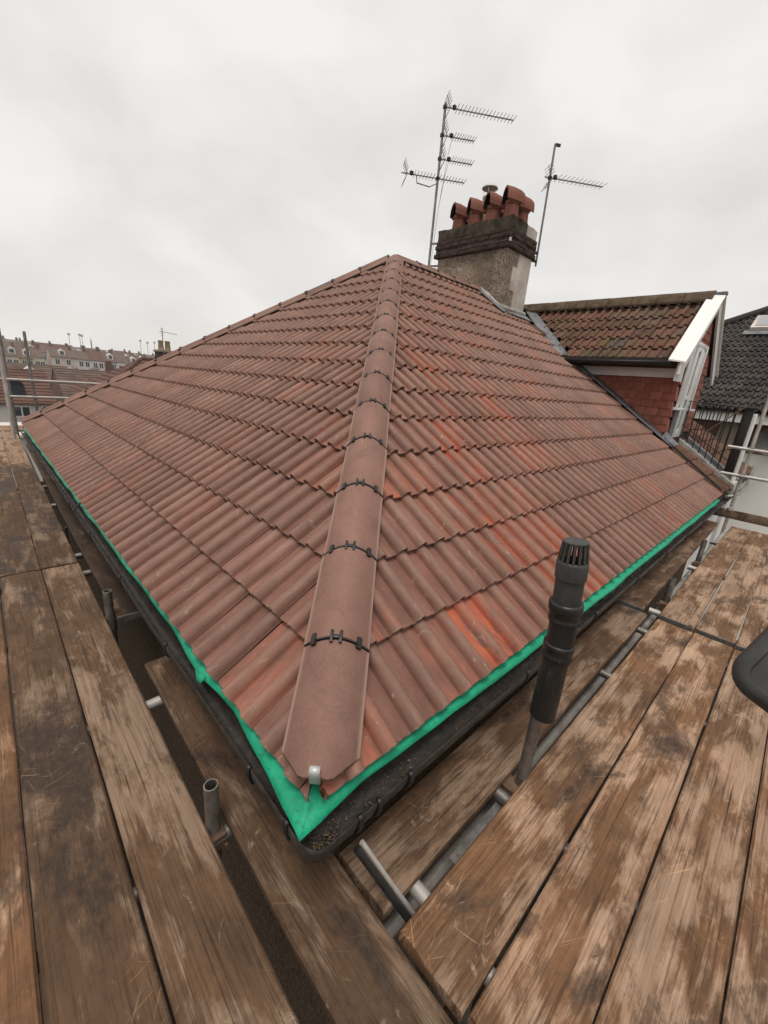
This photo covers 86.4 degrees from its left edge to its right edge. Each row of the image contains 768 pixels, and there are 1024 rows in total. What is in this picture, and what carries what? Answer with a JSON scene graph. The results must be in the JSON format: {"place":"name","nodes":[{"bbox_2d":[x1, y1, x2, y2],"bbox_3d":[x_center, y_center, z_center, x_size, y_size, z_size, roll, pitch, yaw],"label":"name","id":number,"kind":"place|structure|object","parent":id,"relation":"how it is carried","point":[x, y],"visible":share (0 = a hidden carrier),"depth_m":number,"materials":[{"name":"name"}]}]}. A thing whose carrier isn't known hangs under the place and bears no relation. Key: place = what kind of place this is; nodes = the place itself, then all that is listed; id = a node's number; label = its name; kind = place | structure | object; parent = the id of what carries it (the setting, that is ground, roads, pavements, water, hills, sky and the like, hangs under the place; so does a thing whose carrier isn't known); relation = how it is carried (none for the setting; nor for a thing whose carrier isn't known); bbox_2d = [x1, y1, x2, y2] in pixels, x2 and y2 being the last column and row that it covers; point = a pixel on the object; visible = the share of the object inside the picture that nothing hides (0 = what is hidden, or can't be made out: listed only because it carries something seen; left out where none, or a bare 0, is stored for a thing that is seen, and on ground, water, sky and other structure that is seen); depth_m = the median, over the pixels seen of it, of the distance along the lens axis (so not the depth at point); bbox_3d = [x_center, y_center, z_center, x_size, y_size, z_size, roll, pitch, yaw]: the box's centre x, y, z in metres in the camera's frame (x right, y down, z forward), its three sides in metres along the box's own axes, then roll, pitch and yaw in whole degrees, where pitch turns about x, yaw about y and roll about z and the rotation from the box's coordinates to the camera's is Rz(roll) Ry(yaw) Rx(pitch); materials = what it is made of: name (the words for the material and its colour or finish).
{"place":"outdoors","nodes":[
{"label":"outdoors","id":0,"kind":"place"},
{"bbox_2d":[0,494,44,1023],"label":"yard","id":1,"kind":"structure","parent":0,"point":[21,796],"depth_m":6.52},
{"bbox_2d":[0,330,20,440],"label":"scaffold standard","id":2,"kind":"object","parent":1,"relation":"on","point":[10,392],"depth_m":7.65,"materials":[{"name":"grey metal"}]},
{"bbox_2d":[0,346,27,522],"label":"scaffold standard","id":3,"kind":"object","parent":1,"relation":"on","point":[7,399],"visible":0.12,"depth_m":7.22,"materials":[{"name":"grey metal"}]},
{"bbox_2d":[1,431,30,464],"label":"scaffold board","id":4,"kind":"object","parent":3,"relation":"attached to","point":[16,452],"visible":0.88,"depth_m":6.62,"materials":[{"name":"brown wood"}]},
{"bbox_2d":[0,368,56,421],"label":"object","id":5,"kind":"object","parent":1,"relation":"on","point":[24,407],"visible":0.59,"depth_m":26.15,"materials":[{"name":"tile"}]},
{"bbox_2d":[10,381,24,387],"bbox_3d":[-23.289,-7.930,25.856,0.840,0.840,0.680,-12,24,-43],"label":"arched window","id":6,"kind":"structure","parent":5,"relation":"in","point":[13,383],"depth_m":25.67,"materials":[{"name":"black glass"}]},
{"bbox_2d":[14,405,31,416],"bbox_3d":[-22.755,-6.325,25.720,0.900,0.720,0.110,-12,24,-43],"label":"window","id":7,"kind":"structure","parent":5,"relation":"in","point":[20,410],"depth_m":25.70,"materials":[{"name":"white plastic"}]},
{"bbox_2d":[22,331,38,410],"bbox_3d":[-6.914,0.078,8.587,0.048,7.150,0.048,-12,24,-43],"label":"scaffold standard","id":8,"kind":"object","parent":1,"relation":"on","point":[29,366],"visible":0.38,"depth_m":7.68,"materials":[{"name":"grey metal"}]},
{"bbox_2d":[10,395,67,398],"bbox_3d":[-4.582,-2.639,9.808,6.550,0.044,0.044,-12,24,-43],"label":"guard rail","id":9,"kind":"object","parent":8,"relation":"attached to","point":[21,396],"visible":0.37,"depth_m":7.84,"materials":[{"name":"grey metal"}]},
{"bbox_2d":[0,378,99,384],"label":"guard rail","id":10,"kind":"object","parent":8,"relation":"attached to","point":[50,381],"depth_m":7.93,"materials":[{"name":"grey metal"}]},
{"bbox_2d":[62,527,69,543],"bbox_3d":[-3.257,2.638,4.666,0.048,5.240,0.048,-12,24,-43],"label":"scaffold standard","id":11,"kind":"object","parent":1,"relation":"on","point":[65,530],"visible":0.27,"depth_m":3.89,"materials":[{"name":"grey metal"}]},
{"bbox_2d":[45,479,141,622],"bbox_3d":[-2.887,0.120,3.923,0.232,0.042,3.906,-11,24,-42],"label":"scaffold board","id":12,"kind":"object","parent":11,"relation":"on","point":[125,608],"visible":0.48,"depth_m":3.17,"materials":[{"name":"brown wood"}]},
{"label":"ledger tube","id":13,"kind":"object","parent":11,"relation":"attached to","visible":0},
{"bbox_2d":[0,569,92,593],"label":"transom tube","id":14,"kind":"object","parent":13,"relation":"on","point":[87,572],"depth_m":3.16,"materials":[{"name":"grey metal"}]},
{"bbox_2d":[38,553,83,565],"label":"transom tube","id":15,"kind":"object","parent":13,"relation":"on","point":[78,555],"depth_m":3.42,"materials":[{"name":"silver metal"}]},
{"bbox_2d":[0,466,40,577],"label":"scaffold board","id":16,"kind":"object","parent":15,"relation":"on","point":[18,555],"visible":0.98,"depth_m":3.57,"materials":[{"name":"brown wood"}]},
{"bbox_2d":[11,464,77,571],"bbox_3d":[-3.791,-0.114,4.452,0.233,0.041,3.905,-11,24,-42],"label":"scaffold board","id":17,"kind":"object","parent":15,"relation":"on","point":[53,548],"visible":0.98,"depth_m":3.86,"materials":[{"name":"brown wood"}]},
{"bbox_2d":[17,696,162,766],"bbox_3d":[-1.538,1.026,1.629,1.232,0.049,0.048,-12,24,-43],"label":"transom tube","id":18,"kind":"object","parent":13,"relation":"on","point":[154,702],"depth_m":2.00,"materials":[{"name":"silver metal"}]},
{"bbox_2d":[37,824,232,972],"bbox_3d":[-0.990,1.246,1.084,1.213,0.049,0.048,-12,24,-43],"label":"transom tube","id":19,"kind":"object","parent":13,"relation":"on","point":[227,837],"depth_m":1.44,"materials":[{"name":"grey metal"}]},
{"bbox_2d":[0,593,43,1023],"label":"scaffold board","id":20,"kind":"object","parent":19,"relation":"on","point":[20,998],"visible":1,"depth_m":1.21,"materials":[{"name":"brown wood"}]},
{"bbox_2d":[0,570,171,1023],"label":"scaffold board","id":21,"kind":"object","parent":19,"relation":"on","point":[96,963],"visible":1,"depth_m":1.33,"materials":[{"name":"brown wood"}]},
{"bbox_2d":[34,547,174,1023],"bbox_3d":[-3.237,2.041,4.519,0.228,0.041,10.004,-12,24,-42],"label":"scaffold board","id":22,"kind":"object","parent":19,"relation":"on","point":[145,926],"visible":0.06,"depth_m":2.95,"materials":[{"name":"brown wood"}]},
{"bbox_2d":[42,563,298,1023],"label":"scaffold board","id":23,"kind":"object","parent":19,"relation":"on","point":[214,963],"visible":0.99,"depth_m":1.35,"materials":[{"name":"brown wood"}]},
{"bbox_2d":[145,656,452,1023],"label":"scaffold board","id":24,"kind":"object","parent":19,"relation":"on","point":[356,965],"visible":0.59,"depth_m":1.24,"materials":[{"name":"brown wood"}]},
{"bbox_2d":[102,589,118,645],"bbox_3d":[-1.919,3.072,3.311,0.048,5.450,0.048,-12,24,-43],"label":"scaffold standard","id":25,"kind":"object","parent":1,"relation":"on","point":[109,607],"visible":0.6,"depth_m":2.52,"materials":[{"name":"grey metal"}]},
{"bbox_2d":[203,778,221,859],"bbox_3d":[-0.821,3.519,2.214,0.048,5.440,0.048,-12,24,-43],"label":"scaffold standard","id":26,"kind":"object","parent":1,"relation":"on","point":[211,803],"visible":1,"depth_m":1.42,"materials":[{"name":"grey metal"}]},
{"bbox_2d":[210,820,228,851],"bbox_3d":[-0.607,1.166,1.461,0.073,0.068,0.100,-12,24,-43],"label":"clamp","id":27,"kind":"object","parent":26,"relation":"attached to","point":[219,835],"visible":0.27,"depth_m":1.45,"materials":[{"name":"metal"}]},
{"bbox_2d":[19,183,725,1023],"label":"house","id":28,"kind":"structure","parent":1,"relation":"on","point":[329,525],"depth_m":2.79,"materials":[{"name":"tile"}]},
{"bbox_2d":[401,91,516,266],"bbox_3d":[1.346,-6.298,8.040,2.086,2.932,0.320,2,18,-9],"label":"television aerial","id":29,"kind":"object","parent":28,"relation":"attached to","point":[442,144],"visible":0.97,"depth_m":7.84,"materials":[{"name":"grey metal"}]},
{"bbox_2d":[530,537,589,723],"bbox_3d":[0.649,0.449,1.517,0.118,0.739,0.127,-12,24,-43],"label":"vent pipe","id":30,"kind":"object","parent":28,"relation":"attached to","point":[566,606],"visible":1,"depth_m":1.47,"materials":[{"name":"black plastic"}]},
{"bbox_2d":[531,143,606,266],"bbox_3d":[3.456,-5.633,7.657,1.166,1.930,0.320,2,18,-9],"label":"television aerial","id":31,"kind":"object","parent":28,"relation":"attached to","point":[550,177],"visible":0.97,"depth_m":7.52,"materials":[{"name":"grey metal"}]},
{"bbox_2d":[457,716,541,1023],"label":"scaffold standard","id":32,"kind":"object","parent":1,"relation":"on","point":[529,748],"depth_m":1.67,"materials":[{"name":"grey metal"}]},
{"bbox_2d":[501,775,517,794],"bbox_3d":[0.545,1.187,1.749,0.073,0.068,0.100,-12,24,-43],"label":"clamp","id":33,"kind":"object","parent":32,"relation":"attached to","point":[509,786],"visible":0.27,"depth_m":1.73,"materials":[{"name":"brown metal"}]},
{"bbox_2d":[449,801,502,863],"bbox_3d":[0.411,1.218,1.617,0.440,0.033,0.046,-12,24,-43],"label":"steel angle","id":34,"kind":"object","parent":33,"relation":"attached to","point":[471,837],"visible":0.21,"depth_m":1.58,"materials":[{"name":"grey metal"}]},
{"bbox_2d":[443,631,693,1023],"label":"gap","id":35,"kind":"object","parent":32,"relation":"attached to","point":[448,1012],"visible":0.04,"depth_m":2.94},
{"bbox_2d":[523,290,759,578],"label":"neighbour house","id":36,"kind":"structure","parent":1,"relation":"on","point":[651,362],"depth_m":7.01,"materials":[{"name":"tile"}]},
{"bbox_2d":[668,342,708,436],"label":"glazed doors","id":37,"kind":"structure","parent":36,"relation":"in","point":[691,377],"depth_m":6.91,"materials":[{"name":"white glass"}]},
{"bbox_2d":[689,393,767,441],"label":"rusty rod","id":38,"kind":"object","parent":36,"relation":"on","point":[729,417],"visible":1,"depth_m":6.22,"materials":[{"name":"brown metal"}]},
{"bbox_2d":[606,577,676,778],"bbox_3d":[2.182,3.144,4.221,0.048,5.450,0.048,-12,24,-43],"label":"scaffold standard","id":39,"kind":"object","parent":1,"relation":"on","point":[669,589],"visible":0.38,"depth_m":3.43,"materials":[{"name":"grey metal"}]},
{"bbox_2d":[656,600,667,610],"bbox_3d":[2.364,0.795,3.463,0.073,0.068,0.100,-12,24,-43],"label":"clamp","id":40,"kind":"object","parent":39,"relation":"attached to","point":[661,604],"visible":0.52,"depth_m":3.44,"materials":[{"name":"metal"}]},
{"bbox_2d":[648,539,707,708],"bbox_3d":[3.221,2.907,5.213,0.048,5.480,0.048,-12,24,-43],"label":"scaffold standard","id":41,"kind":"object","parent":1,"relation":"on","point":[701,550],"visible":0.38,"depth_m":4.42,"materials":[{"name":"grey metal"}]},
{"bbox_2d":[691,560,700,566],"bbox_3d":[3.400,0.574,4.454,0.073,0.068,0.100,-12,24,-43],"label":"clamp","id":42,"kind":"object","parent":41,"relation":"attached to","point":[695,563],"visible":0.53,"depth_m":4.43,"materials":[{"name":"metal"}]},
{"bbox_2d":[720,397,767,533],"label":"scaffold standard","id":43,"kind":"object","parent":1,"relation":"on","point":[749,454],"depth_m":6.22,"materials":[{"name":"silver metal"}]},
{"bbox_2d":[383,528,727,937],"bbox_3d":[2.768,0.869,4.009,7.700,0.048,0.048,-12,24,-43],"label":"ledger tube","id":44,"kind":"object","parent":43,"relation":"attached to","point":[394,923],"visible":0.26,"depth_m":2.19,"materials":[{"name":"grey metal"}]},
{"bbox_2d":[713,508,767,526],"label":"toe board","id":45,"kind":"object","parent":43,"relation":"attached to","point":[745,517],"depth_m":6.11,"materials":[{"name":"brown wood"}]},
{"bbox_2d":[720,471,767,482],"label":"guard rail","id":46,"kind":"object","parent":43,"relation":"attached to","point":[743,476],"visible":1,"depth_m":6.22,"materials":[{"name":"silver metal"}]},
{"bbox_2d":[727,445,767,453],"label":"guard rail","id":47,"kind":"object","parent":43,"relation":"attached to","point":[747,449],"visible":1,"depth_m":6.16,"materials":[{"name":"silver metal"}]},
{"bbox_3d":[-4.587,2.105,5.988,0.048,5.240,0.048,-12,24,-43],"label":"scaffold standard","id":48,"kind":"object","parent":1,"relation":"on","visible":0},
{"bbox_2d":[26,443,50,480],"bbox_3d":[-5.210,-0.801,6.259,0.231,0.044,2.905,-11,24,-42],"label":"scaffold board","id":49,"kind":"object","parent":48,"relation":"on","point":[44,473],"visible":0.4,"depth_m":5.85,"materials":[{"name":"brown wood"}]},
{"bbox_2d":[0,422,44,492],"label":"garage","id":50,"kind":"structure","parent":0,"point":[23,440],"depth_m":20.58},
{"bbox_2d":[6,362,66,383],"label":"brick house","id":51,"kind":"structure","parent":0,"point":[47,369],"depth_m":54.97,"materials":[{"name":"brown tile"}]},
{"bbox_2d":[50,361,112,401],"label":"brick house","id":52,"kind":"structure","parent":0,"point":[67,374],"depth_m":38.58,"materials":[{"name":"brown tile"}]},
{"bbox_2d":[68,340,171,392],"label":"hipped house","id":53,"kind":"structure","parent":0,"point":[101,378],"depth_m":21.52,"materials":[{"name":"tile"}]},
{"bbox_2d":[159,328,176,354],"bbox_3d":[-11.570,-8.957,22.046,0.901,1.688,0.400,-12,24,-43],"label":"television aerial","id":54,"kind":"object","parent":53,"relation":"attached to","point":[162,335],"visible":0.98,"depth_m":21.77,"materials":[{"name":"grey metal"}]},
{"bbox_2d":[0,0,767,354],"label":"sky","id":55,"kind":"structure","parent":0,"point":[190,170],"materials":[{"name":"white"}]},
{"bbox_2d":[592,646,734,1023],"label":"gap","id":56,"kind":"object","parent":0,"point":[654,859],"visible":0.02,"depth_m":3.47,"materials":[{"name":"black"}]},
{"bbox_2d":[694,306,767,639],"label":"grey roof house","id":57,"kind":"structure","parent":0,"point":[741,380],"depth_m":10.79,"materials":[{"name":"tile"}]},
{"bbox_2d":[716,421,739,445],"bbox_3d":[8.958,-2.003,10.473,0.038,0.620,0.670,-12,24,-43],"label":"boarded window","id":58,"kind":"structure","parent":57,"relation":"in","point":[735,426],"depth_m":10.54,"materials":[{"name":"wood"}]},
{"bbox_2d":[755,430,767,455],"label":"satellite dish","id":59,"kind":"object","parent":57,"relation":"attached to","point":[761,442],"visible":0.77,"depth_m":9.84,"materials":[{"name":"grey plastic"}]},
{"bbox_2d":[718,731,767,1023],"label":"gap","id":60,"kind":"object","parent":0,"point":[736,918],"visible":0.06,"depth_m":3.00,"materials":[{"name":"black"}]},
{"bbox_2d":[731,627,767,712],"bbox_3d":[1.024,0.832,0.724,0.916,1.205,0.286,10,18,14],"label":"work lamp","id":61,"kind":"object","parent":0,"point":[749,672],"visible":1,"depth_m":0.73,"materials":[{"name":"grey plastic"}]},
{"bbox_3d":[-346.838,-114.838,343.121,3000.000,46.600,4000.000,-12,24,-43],"label":"ground","id":62,"kind":"structure","parent":0,"visible":0},
{"bbox_2d":[0,432,10,466],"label":"scaffold board","id":63,"kind":"object","parent":62,"relation":"on","point":[4,460],"visible":0.98,"depth_m":6.21,"materials":[{"name":"brown wood"}]},
{"bbox_2d":[0,425,22,426],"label":"scaffold board","id":64,"kind":"object","parent":62,"relation":"on","point":[9,425],"visible":0.08,"depth_m":8.62,"materials":[{"name":"beige wood"}]},
{"bbox_2d":[3,342,19,362],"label":"terraced house","id":65,"kind":"structure","parent":62,"relation":"on","point":[11,354],"depth_m":107.89,"materials":[{"name":"brown tile"}]},
{"bbox_2d":[7,346,15,353],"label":"roof window","id":66,"kind":"structure","parent":65,"relation":"in","point":[10,349],"depth_m":107.73,"materials":[{"name":"white glass"}]},
{"bbox_2d":[3,337,19,341],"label":"terraced house","id":67,"kind":"structure","parent":62,"relation":"on","point":[16,339],"depth_m":149.27,"materials":[{"name":"tile"}]},
{"bbox_2d":[2,340,21,346],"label":"terraced house","id":68,"kind":"structure","parent":62,"relation":"on","point":[7,343],"depth_m":131.75,"materials":[{"name":"brown tile"}]},
{"bbox_2d":[0,428,24,431],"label":"scaffold board","id":69,"kind":"object","parent":62,"relation":"on","point":[22,429],"visible":0.03,"depth_m":8.23,"materials":[{"name":"brown wood"}]},
{"bbox_2d":[16,345,32,363],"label":"terraced house","id":70,"kind":"structure","parent":62,"relation":"on","point":[21,351],"depth_m":109.64,"materials":[{"name":"brown tile"}]},
{"bbox_2d":[21,341,35,347],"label":"terraced house","id":71,"kind":"structure","parent":62,"relation":"on","point":[33,344],"depth_m":134.75,"materials":[{"name":"brick"}]},
{"bbox_2d":[29,344,45,364],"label":"terraced house","id":72,"kind":"structure","parent":62,"relation":"on","point":[37,355],"depth_m":111.74,"materials":[{"name":"brown tile"}]},
{"bbox_2d":[35,341,52,345],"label":"terraced house","id":73,"kind":"structure","parent":62,"relation":"on","point":[46,344],"depth_m":155.12,"materials":[{"name":"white tile"}]},
{"bbox_2d":[39,343,53,364],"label":"terraced house","id":74,"kind":"structure","parent":62,"relation":"on","point":[43,348],"depth_m":136.48,"materials":[{"name":"brown tile"}]},
{"bbox_2d":[53,343,67,349],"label":"terraced house","id":75,"kind":"structure","parent":62,"relation":"on","point":[60,347],"depth_m":140.46,"materials":[{"name":"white tile"}]},
{"bbox_2d":[46,346,76,368],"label":"terraced house","id":76,"kind":"structure","parent":62,"relation":"on","point":[61,357],"depth_m":115.92,"materials":[{"name":"white paint"}]},
{"bbox_2d":[57,349,64,354],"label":"roof window","id":77,"kind":"structure","parent":76,"relation":"in","point":[61,352],"depth_m":115.49,"materials":[{"name":"white glass"}]},
{"bbox_2d":[72,347,90,369],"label":"terraced house","id":78,"kind":"structure","parent":62,"relation":"on","point":[83,360],"depth_m":119.26,"materials":[{"name":"white paint"}]},
{"bbox_2d":[86,347,104,370],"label":"terraced house","id":79,"kind":"structure","parent":62,"relation":"on","point":[96,358],"depth_m":121.58,"materials":[{"name":"white tile"}]},
{"bbox_2d":[101,349,116,368],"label":"terraced house","id":80,"kind":"structure","parent":62,"relation":"on","point":[109,356],"depth_m":123.83,"materials":[{"name":"white tile"}]},
{"bbox_2d":[106,353,113,359],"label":"roof window","id":81,"kind":"structure","parent":80,"relation":"in","point":[109,356],"depth_m":123.49,"materials":[{"name":"white glass"}]},
{"bbox_2d":[112,352,127,367],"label":"terraced house","id":82,"kind":"structure","parent":62,"relation":"on","point":[121,359],"depth_m":125.67,"materials":[{"name":"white tile"}]},
{"bbox_2d":[116,350,131,356],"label":"terraced house","id":83,"kind":"structure","parent":62,"relation":"on","point":[129,353],"depth_m":154.09,"materials":[{"name":"tile"}]},
{"bbox_2d":[125,354,136,363],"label":"terraced house","id":84,"kind":"structure","parent":62,"relation":"on","point":[131,359],"depth_m":127.83,"materials":[{"name":"white tile"}]},
{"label":"ledger tube","id":85,"kind":"object","parent":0,"visible":0},
{"bbox_2d":[408,880,495,985],"bbox_3d":[0.523,1.419,0.960,0.048,0.049,1.275,-12,24,-43],"label":"transom tube","id":86,"kind":"object","parent":85,"relation":"on","point":[419,892],"depth_m":1.33,"materials":[{"name":"silver metal"}]},
{"bbox_2d":[399,619,692,1021],"bbox_3d":[1.136,1.068,2.083,2.814,0.040,0.232,-12,24,-43],"label":"scaffold board","id":87,"kind":"object","parent":86,"relation":"on","point":[457,930],"visible":0.98,"depth_m":1.47,"materials":[{"name":"brown wood"}]},
{"bbox_2d":[492,787,727,993],"bbox_3d":[0.894,1.342,1.309,0.048,0.049,1.275,-12,24,-43],"label":"transom tube","id":88,"kind":"object","parent":85,"relation":"on","point":[501,795],"depth_m":1.68,"materials":[{"name":"silver metal"}]},
{"bbox_2d":[468,633,732,1023],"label":"scaffold board","id":89,"kind":"object","parent":88,"relation":"on","point":[556,964],"visible":1,"depth_m":1.39,"materials":[{"name":"brown wood"}]},
{"bbox_2d":[720,734,767,1023],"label":"scaffold board","id":90,"kind":"object","parent":88,"relation":"on","point":[746,997],"visible":0.98,"depth_m":1.26,"materials":[{"name":"brown wood"}]},
{"bbox_2d":[597,669,764,757],"bbox_3d":[1.764,1.160,2.130,0.048,0.049,1.275,-12,24,-43],"label":"transom tube","id":91,"kind":"object","parent":85,"relation":"on","point":[603,673],"depth_m":2.50,"materials":[{"name":"silver metal"}]},
{"bbox_2d":[635,626,728,669],"bbox_3d":[2.318,1.044,2.652,0.048,0.049,1.275,-12,24,-43],"label":"transom tube","id":92,"kind":"object","parent":85,"relation":"on","point":[641,630],"depth_m":3.02,"materials":[{"name":"grey metal"}]},
{"bbox_2d":[338,603,646,920],"bbox_3d":[0.939,0.995,2.285,2.836,0.043,0.227,-12,24,-43],"label":"scaffold board","id":93,"kind":"object","parent":92,"relation":"on","point":[412,833],"visible":0.89,"depth_m":1.67,"materials":[{"name":"brown wood"}]},
{"bbox_2d":[353,839,414,922],"bbox_3d":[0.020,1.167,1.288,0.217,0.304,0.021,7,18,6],"label":"steel rod","id":94,"kind":"object","parent":93,"relation":"on","point":[386,876],"visible":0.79,"depth_m":1.27,"materials":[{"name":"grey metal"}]},
{"bbox_2d":[595,650,767,1023],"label":"scaffold board","id":95,"kind":"object","parent":92,"relation":"on","point":[672,964],"visible":0.91,"depth_m":1.37,"materials":[{"name":"brown wood"}]},
{"bbox_2d":[648,607,736,646],"bbox_3d":[2.620,0.980,2.937,0.048,0.049,1.275,-12,24,-43],"label":"transom tube","id":96,"kind":"object","parent":85,"relation":"on","point":[655,612],"visible":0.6,"depth_m":3.32,"materials":[{"name":"grey metal"}]},
{"bbox_2d":[613,520,717,611],"bbox_3d":[3.352,0.445,4.640,3.954,0.043,0.229,-12,24,-43],"label":"scaffold board","id":97,"kind":"object","parent":96,"relation":"on","point":[643,592],"visible":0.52,"depth_m":3.95,"materials":[{"name":"brown wood"}]},
{"bbox_2d":[658,526,751,631],"bbox_3d":[3.584,0.541,4.390,3.905,0.044,0.233,-12,24,-43],"label":"scaffold board","id":98,"kind":"object","parent":96,"relation":"on","point":[687,605],"visible":0.96,"depth_m":3.76,"materials":[{"name":"brown wood"}]},
{"bbox_2d":[694,531,767,646],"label":"scaffold board","id":99,"kind":"object","parent":96,"relation":"on","point":[722,619],"visible":0.97,"depth_m":3.58,"materials":[{"name":"brown wood"}]},
{"bbox_2d":[734,555,767,651],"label":"scaffold board","id":100,"kind":"object","parent":96,"relation":"on","point":[755,624],"visible":0.84,"depth_m":3.27,"materials":[{"name":"brown wood"}]},
{"bbox_2d":[687,565,756,585],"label":"transom tube","id":101,"kind":"object","parent":85,"relation":"on","point":[690,567],"visible":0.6,"depth_m":4.32,"materials":[{"name":"grey metal"}]},
{"bbox_2d":[709,540,766,557],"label":"transom tube","id":102,"kind":"object","parent":85,"relation":"on","point":[713,542],"visible":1,"depth_m":5.22,"materials":[{"name":"silver metal"}]}
]}

